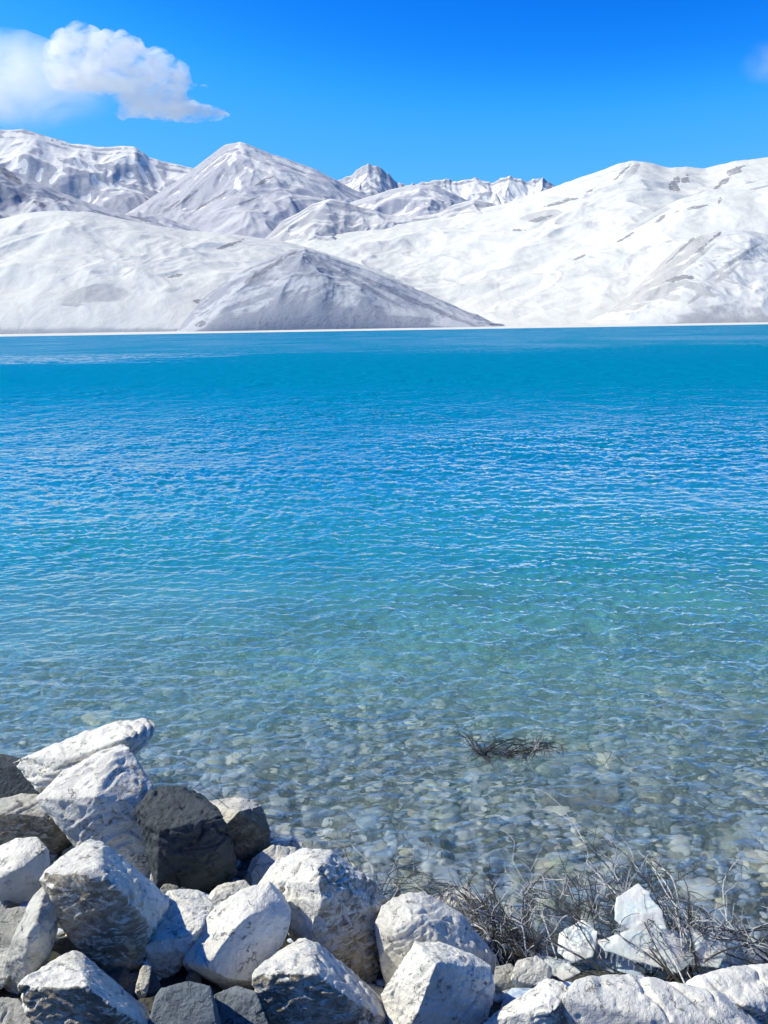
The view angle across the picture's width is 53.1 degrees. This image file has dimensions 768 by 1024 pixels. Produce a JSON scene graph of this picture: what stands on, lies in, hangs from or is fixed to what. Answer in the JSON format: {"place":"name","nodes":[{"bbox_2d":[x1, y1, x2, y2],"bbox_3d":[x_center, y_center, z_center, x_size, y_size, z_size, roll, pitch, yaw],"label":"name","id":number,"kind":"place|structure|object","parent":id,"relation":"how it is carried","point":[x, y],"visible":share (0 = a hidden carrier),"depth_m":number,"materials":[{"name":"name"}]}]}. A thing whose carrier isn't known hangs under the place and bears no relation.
{"place":"outdoors","nodes":[
{"label":"outdoors","id":0,"kind":"place"},
{"bbox_2d":[0,166,170,227],"bbox_3d":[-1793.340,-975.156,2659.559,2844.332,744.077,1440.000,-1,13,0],"label":"mountain","id":1,"kind":"structure","parent":0,"point":[19,194],"depth_m":2693.40,"materials":[{"name":"white snow"}]},
{"bbox_2d":[0,129,192,213],"bbox_3d":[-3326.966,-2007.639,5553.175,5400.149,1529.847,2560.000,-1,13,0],"label":"mountain","id":2,"kind":"structure","parent":0,"point":[123,179],"depth_m":5457.87,"materials":[{"name":"white snow"}]},
{"bbox_2d":[126,211,199,230],"bbox_3d":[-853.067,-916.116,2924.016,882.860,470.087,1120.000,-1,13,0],"label":"mountain","id":3,"kind":"structure","parent":0,"point":[167,222],"depth_m":2989.06,"materials":[{"name":"white snow"}]},
{"bbox_2d":[0,211,414,333],"bbox_3d":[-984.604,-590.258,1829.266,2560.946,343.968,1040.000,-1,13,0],"label":"mountain","id":4,"kind":"structure","parent":0,"point":[73,272],"depth_m":1548.53,"materials":[{"name":"white snow"}]},
{"bbox_2d":[128,142,367,238],"bbox_3d":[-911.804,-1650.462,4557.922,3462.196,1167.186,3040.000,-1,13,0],"label":"mountain","id":5,"kind":"structure","parent":0,"point":[242,188],"depth_m":4416.89,"materials":[{"name":"white snow"}]},
{"bbox_2d":[0,871,623,1017],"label":"lake bed","id":6,"kind":"object","parent":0,"point":[147,1001],"depth_m":3.24,"materials":[{"name":"grey stone"}]},
{"bbox_2d":[0,944,9,988],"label":"rock","id":7,"kind":"object","parent":6,"relation":"on","point":[4,978],"visible":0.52,"depth_m":3.11,"materials":[{"name":"stone"}]},
{"bbox_2d":[3,900,11,908],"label":"stone","id":8,"kind":"object","parent":6,"relation":"on","point":[7,904],"visible":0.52,"depth_m":3.89,"materials":[{"name":"stone"}]},
{"bbox_2d":[0,906,25,947],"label":"rock","id":9,"kind":"object","parent":6,"relation":"on","point":[10,919],"visible":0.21,"depth_m":3.43,"materials":[{"name":"stone"}]},
{"bbox_2d":[0,997,28,1023],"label":"rock","id":10,"kind":"object","parent":6,"relation":"on","point":[11,1010],"visible":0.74,"depth_m":2.88,"materials":[{"name":"stone"}]},
{"bbox_2d":[0,754,39,797],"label":"rock","id":11,"kind":"object","parent":6,"relation":"on","point":[14,781],"visible":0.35,"depth_m":5.01,"materials":[{"name":"stone"}]},
{"bbox_2d":[0,837,49,906],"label":"rock","id":12,"kind":"object","parent":6,"relation":"on","point":[24,864],"visible":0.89,"depth_m":3.90,"materials":[{"name":"stone"}]},
{"bbox_2d":[3,887,57,993],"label":"rock","id":13,"kind":"object","parent":6,"relation":"on","point":[32,943],"visible":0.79,"depth_m":3.06,"materials":[{"name":"stone"}]},
{"bbox_2d":[0,793,70,852],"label":"rock","id":14,"kind":"object","parent":6,"relation":"on","point":[22,815],"visible":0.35,"depth_m":4.49,"materials":[{"name":"stone"}]},
{"bbox_2d":[13,718,155,792],"bbox_3d":[-1.850,1.528,4.745,0.855,0.425,0.308,-1,13,0],"label":"rock","id":15,"kind":"object","parent":14,"relation":"on","point":[41,770],"visible":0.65,"depth_m":4.65,"materials":[{"name":"stone"}]},
{"bbox_2d":[52,936,77,954],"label":"rock","id":16,"kind":"object","parent":6,"relation":"on","point":[62,945],"visible":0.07,"depth_m":3.39,"materials":[{"name":"stone"}]},
{"bbox_2d":[61,845,74,855],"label":"rock","id":17,"kind":"object","parent":6,"relation":"on","point":[65,851],"visible":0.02,"depth_m":4.52,"materials":[{"name":"stone"}]},
{"bbox_2d":[17,950,149,1023],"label":"rock","id":18,"kind":"object","parent":6,"relation":"on","point":[74,987],"visible":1,"depth_m":2.69,"materials":[{"name":"stone"}]},
{"bbox_2d":[36,745,154,877],"bbox_3d":[-1.603,1.798,4.454,0.817,0.931,0.632,-1,13,0],"label":"rock","id":19,"kind":"object","parent":6,"relation":"on","point":[99,795],"visible":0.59,"depth_m":4.17,"materials":[{"name":"stone"}]},
{"bbox_2d":[39,839,168,972],"bbox_3d":[-1.223,1.845,3.411,0.581,0.977,0.539,-1,13,0],"label":"rock","id":20,"kind":"object","parent":6,"relation":"on","point":[111,904],"visible":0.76,"depth_m":3.14,"materials":[{"name":"stone"}]},
{"bbox_2d":[106,972,118,983],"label":"stone","id":21,"kind":"object","parent":6,"relation":"on","point":[113,976],"visible":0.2,"depth_m":3.13,"materials":[{"name":"stone"}]},
{"bbox_2d":[111,966,130,988],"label":"stone","id":22,"kind":"object","parent":6,"relation":"on","point":[122,973],"visible":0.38,"depth_m":3.16,"materials":[{"name":"stone"}]},
{"bbox_2d":[124,971,161,995],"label":"rock","id":23,"kind":"object","parent":6,"relation":"on","point":[154,984],"visible":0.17,"depth_m":3.15,"materials":[{"name":"stone"}]},
{"bbox_2d":[135,959,151,997],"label":"rock","id":24,"kind":"object","parent":6,"relation":"on","point":[142,986],"visible":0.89,"depth_m":3.11,"materials":[{"name":"stone"}]},
{"bbox_2d":[160,883,178,894],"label":"rock","id":25,"kind":"object","parent":6,"relation":"on","point":[164,888],"visible":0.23,"depth_m":3.90,"materials":[{"name":"stone"}]},
{"bbox_2d":[145,889,214,977],"bbox_3d":[-0.916,1.944,3.399,0.324,0.468,0.360,-1,13,0],"label":"rock","id":26,"kind":"object","parent":6,"relation":"on","point":[175,936],"visible":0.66,"depth_m":3.24,"materials":[{"name":"stone"}]},
{"bbox_2d":[148,981,220,1023],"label":"rock","id":27,"kind":"object","parent":6,"relation":"on","point":[188,1002],"visible":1,"depth_m":2.89,"materials":[{"name":"stone"}]},
{"bbox_2d":[136,786,237,892],"bbox_3d":[-1.060,1.895,4.251,0.563,0.757,0.500,-1,13,0],"label":"rock","id":28,"kind":"object","parent":6,"relation":"on","point":[188,843],"visible":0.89,"depth_m":4.02,"materials":[{"name":"dark basalt rock"}]},
{"bbox_2d":[185,969,200,982],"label":"stone","id":29,"kind":"object","parent":6,"relation":"on","point":[193,976],"visible":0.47,"depth_m":3.19,"materials":[{"name":"stone"}]},
{"bbox_2d":[208,880,249,907],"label":"rock","id":30,"kind":"object","parent":6,"relation":"on","point":[218,894],"visible":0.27,"depth_m":3.88,"materials":[{"name":"stone"}]},
{"bbox_2d":[183,881,290,990],"bbox_3d":[-0.642,1.992,3.382,0.472,0.624,0.448,-1,13,0],"label":"rock","id":31,"kind":"object","parent":6,"relation":"on","point":[240,939],"visible":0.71,"depth_m":3.25,"materials":[{"name":"stone"}]},
{"bbox_2d":[209,797,270,858],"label":"rock","id":32,"kind":"object","parent":6,"relation":"on","point":[245,819],"visible":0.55,"depth_m":4.46,"materials":[{"name":"stone"}]},
{"bbox_2d":[214,986,268,1023],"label":"rock","id":33,"kind":"object","parent":6,"relation":"on","point":[238,1005],"visible":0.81,"depth_m":2.99,"materials":[{"name":"stone"}]},
{"bbox_2d":[238,870,251,885],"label":"stone","id":34,"kind":"object","parent":6,"relation":"on","point":[244,875],"visible":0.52,"depth_m":4.18,"materials":[{"name":"stone"}]},
{"bbox_2d":[247,845,296,884],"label":"rock","id":35,"kind":"object","parent":6,"relation":"on","point":[262,862],"visible":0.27,"depth_m":4.33,"materials":[{"name":"stone"}]},
{"bbox_2d":[252,938,388,1023],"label":"rock","id":36,"kind":"object","parent":6,"relation":"on","point":[302,981],"visible":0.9,"depth_m":3.02,"materials":[{"name":"stone"}]},
{"bbox_2d":[257,848,386,982],"bbox_3d":[-0.288,2.058,3.779,0.641,0.966,0.584,-1,13,0],"label":"rock","id":37,"kind":"object","parent":6,"relation":"on","point":[335,901],"visible":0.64,"depth_m":3.54,"materials":[{"name":"stone"}]},
{"bbox_2d":[20,860,704,1018],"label":"pebbles","id":38,"kind":"object","parent":6,"relation":"on","point":[506,996],"depth_m":3.50,"materials":[{"name":"grey stone"}]},
{"bbox_2d":[375,892,499,986],"bbox_3d":[0.266,2.167,3.726,0.607,0.764,0.485,-1,13,0],"label":"rock","id":39,"kind":"object","parent":6,"relation":"on","point":[403,922],"visible":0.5,"depth_m":3.52,"materials":[{"name":"stone"}]},
{"bbox_2d":[381,941,494,1023],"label":"rock","id":40,"kind":"object","parent":6,"relation":"on","point":[438,982],"visible":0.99,"depth_m":3.12,"materials":[{"name":"stone"}]},
{"bbox_2d":[437,890,477,906],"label":"rock","id":41,"kind":"object","parent":6,"relation":"on","point":[449,899],"visible":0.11,"depth_m":4.11,"materials":[{"name":"stone"}]},
{"bbox_2d":[494,963,514,991],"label":"rock","id":42,"kind":"object","parent":6,"relation":"on","point":[502,977],"visible":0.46,"depth_m":3.48,"materials":[{"name":"stone"}]},
{"bbox_2d":[483,978,568,1023],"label":"rock","id":43,"kind":"object","parent":6,"relation":"on","point":[541,1002],"visible":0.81,"depth_m":3.06,"materials":[{"name":"stone"}]},
{"bbox_2d":[511,955,551,987],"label":"rock","id":44,"kind":"object","parent":6,"relation":"on","point":[531,972],"visible":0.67,"depth_m":3.48,"materials":[{"name":"stone"}]},
{"bbox_2d":[562,974,762,1023],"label":"rock","id":45,"kind":"object","parent":6,"relation":"on","point":[621,999],"visible":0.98,"depth_m":3.10,"materials":[{"name":"stone"}]},
{"bbox_2d":[686,963,767,1023],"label":"rock","id":46,"kind":"object","parent":6,"relation":"on","point":[744,987],"visible":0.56,"depth_m":3.29,"materials":[{"name":"stone"}]},
{"bbox_2d":[177,248,503,331],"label":"mountain","id":47,"kind":"structure","parent":0,"point":[304,289],"depth_m":1299.07,"materials":[{"name":"grey stone"}]},
{"bbox_2d":[265,199,497,240],"bbox_3d":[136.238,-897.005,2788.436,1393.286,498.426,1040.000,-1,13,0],"label":"mountain","id":48,"kind":"structure","parent":0,"point":[327,220],"depth_m":2788.45,"materials":[{"name":"white snow"}]},
{"bbox_2d":[0,324,767,984],"bbox_3d":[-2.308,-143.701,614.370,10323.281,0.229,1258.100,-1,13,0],"label":"lake","id":49,"kind":"structure","parent":0,"point":[320,590],"depth_m":9.06,"materials":[{"name":"liquid"}]},
{"bbox_2d":[325,822,453,897],"bbox_3d":[0.043,1.944,4.245,0.677,0.286,0.536,-4,14,-12],"label":"dry brush","id":50,"kind":"object","parent":49,"relation":"on","point":[391,878],"visible":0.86,"depth_m":4.20,"materials":[{"name":"brown plant"}]},
{"bbox_2d":[449,721,567,765],"bbox_3d":[0.910,1.675,5.525,0.886,0.270,0.461,-1,13,0],"label":"dry brush","id":51,"kind":"object","parent":49,"relation":"in","point":[513,751],"visible":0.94,"depth_m":5.51,"materials":[{"name":"brown plant"}]},
{"bbox_2d":[406,851,618,966],"bbox_3d":[0.564,1.966,3.908,1.309,0.386,0.843,-1,13,0],"label":"dry brush","id":52,"kind":"object","parent":49,"relation":"on","point":[494,945],"visible":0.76,"depth_m":3.86,"materials":[{"name":"brown plant"}]},
{"bbox_2d":[460,823,767,983],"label":"dry brush","id":53,"kind":"object","parent":49,"relation":"on","point":[732,931],"visible":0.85,"depth_m":3.71,"materials":[{"name":"brown plant"}]},
{"bbox_2d":[506,832,524,881],"bbox_3d":[0.711,1.893,4.255,0.051,0.082,0.382,-2,13,-5],"label":"stem","id":54,"kind":"object","parent":53,"relation":"attached to","point":[512,857],"visible":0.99,"depth_m":4.17,"materials":[{"name":"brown plant"}]},
{"bbox_2d":[489,788,575,835],"bbox_3d":[0.898,1.812,4.548,0.585,0.295,0.152,10,17,39],"label":"stem","id":55,"kind":"object","parent":53,"relation":"attached to","point":[550,796],"visible":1,"depth_m":4.50,"materials":[{"name":"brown plant"}]},
{"bbox_2d":[546,809,586,846],"bbox_3d":[1.006,1.794,4.436,0.056,0.099,0.505,-9,15,-29],"label":"stem","id":56,"kind":"object","parent":53,"relation":"attached to","point":[571,821],"visible":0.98,"depth_m":4.37,"materials":[{"name":"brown plant"}]},
{"bbox_2d":[557,920,597,963],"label":"rock","id":57,"kind":"object","parent":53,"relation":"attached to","point":[585,950],"visible":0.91,"depth_m":3.70,"materials":[{"name":"white stone"}]},
{"bbox_2d":[614,884,667,933],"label":"rock","id":58,"kind":"object","parent":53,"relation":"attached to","point":[627,903],"visible":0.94,"depth_m":3.73,"materials":[{"name":"white stone"}]},
{"bbox_2d":[597,929,694,972],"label":"rock","id":59,"kind":"object","parent":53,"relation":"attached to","point":[618,945],"visible":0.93,"depth_m":3.63,"materials":[{"name":"white stone"}]},
{"bbox_2d":[0,322,767,336],"bbox_3d":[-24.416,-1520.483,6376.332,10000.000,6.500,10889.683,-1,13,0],"label":"shore","id":60,"kind":"structure","parent":0,"point":[493,327],"depth_m":1195.64,"materials":[{"name":"beige sand"}]},
{"bbox_2d":[0,0,767,185],"label":"sky","id":61,"kind":"structure","parent":0,"point":[559,92],"materials":[{"name":"blue"}]},
{"bbox_2d":[350,184,467,216],"bbox_3d":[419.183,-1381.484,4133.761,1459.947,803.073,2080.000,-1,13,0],"label":"mountain","id":62,"kind":"structure","parent":0,"point":[415,200],"depth_m":4114.62,"materials":[{"name":"white snow"}]},
{"bbox_2d":[338,163,554,204],"bbox_3d":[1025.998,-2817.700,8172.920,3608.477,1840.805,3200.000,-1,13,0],"label":"mountain","id":63,"kind":"structure","parent":0,"point":[368,179],"depth_m":8267.39,"materials":[{"name":"white snow"}]},
{"bbox_2d":[284,157,767,312],"bbox_3d":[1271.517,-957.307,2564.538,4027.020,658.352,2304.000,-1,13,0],"label":"mountain","id":64,"kind":"structure","parent":0,"point":[485,260],"depth_m":2319.38,"materials":[{"name":"white snow"}]},
{"bbox_2d":[531,952,580,979],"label":"rock","id":65,"kind":"object","parent":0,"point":[560,967],"visible":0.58,"depth_m":3.65,"materials":[{"name":"white stone"}]},
{"bbox_2d":[592,748,626,768],"bbox_3d":[1.598,1.723,5.415,0.267,0.095,0.174,-3,14,-10],"label":"dry brush","id":66,"kind":"object","parent":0,"point":[611,757],"visible":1,"depth_m":5.42,"materials":[{"name":"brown plant"}]},
{"bbox_2d":[475,180,767,325],"bbox_3d":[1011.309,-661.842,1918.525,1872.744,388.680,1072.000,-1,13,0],"label":"mountain","id":67,"kind":"structure","parent":0,"point":[608,271],"depth_m":1775.73,"materials":[{"name":"white snow"}]},
{"bbox_2d":[587,230,767,324],"bbox_3d":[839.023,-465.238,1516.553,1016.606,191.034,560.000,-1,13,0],"label":"mountain","id":68,"kind":"structure","parent":0,"point":[717,277],"depth_m":1369.45,"materials":[{"name":"white snow"}]},
{"bbox_2d":[679,929,726,968],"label":"rock","id":69,"kind":"object","parent":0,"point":[699,943],"visible":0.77,"depth_m":3.65,"materials":[{"name":"white stone"}]}
]}

